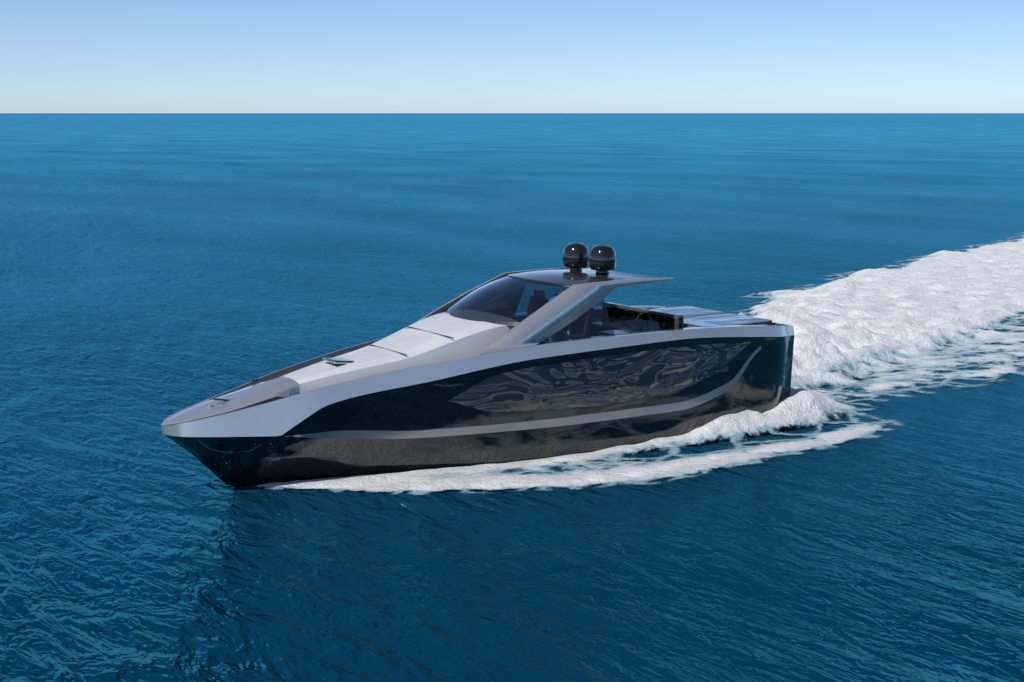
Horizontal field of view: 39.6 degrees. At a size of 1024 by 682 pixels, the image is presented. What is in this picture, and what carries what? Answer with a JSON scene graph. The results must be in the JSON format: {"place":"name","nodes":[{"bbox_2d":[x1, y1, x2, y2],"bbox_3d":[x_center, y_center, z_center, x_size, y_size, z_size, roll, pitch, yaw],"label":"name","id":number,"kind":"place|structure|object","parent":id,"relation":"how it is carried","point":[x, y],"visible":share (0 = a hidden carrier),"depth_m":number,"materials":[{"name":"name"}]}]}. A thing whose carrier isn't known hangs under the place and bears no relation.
{"place":"outdoors","nodes":[
{"label":"outdoors","id":0,"kind":"place"},
{"bbox_2d":[0,113,1023,681],"bbox_3d":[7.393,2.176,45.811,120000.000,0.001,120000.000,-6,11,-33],"label":"sea","id":1,"kind":"structure","parent":0,"point":[156,269],"depth_m":42.51,"materials":[{"name":"liquid"}]},
{"bbox_2d":[161,243,794,486],"bbox_3d":[-0.609,0.741,40.118,19.300,6.637,5.600,-6,11,-33],"label":"yacht","id":2,"kind":"object","parent":1,"relation":"on","point":[507,367],"visible":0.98,"depth_m":38.28,"materials":[{"name":"black"}]},
{"bbox_2d":[255,232,1023,494],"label":"wake foam","id":3,"kind":"object","parent":1,"relation":"on","point":[914,313],"visible":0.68,"depth_m":53.21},
{"bbox_2d":[0,0,1023,112],"label":"sky","id":4,"kind":"structure","parent":0,"point":[57,56],"materials":[{"name":"blue"}]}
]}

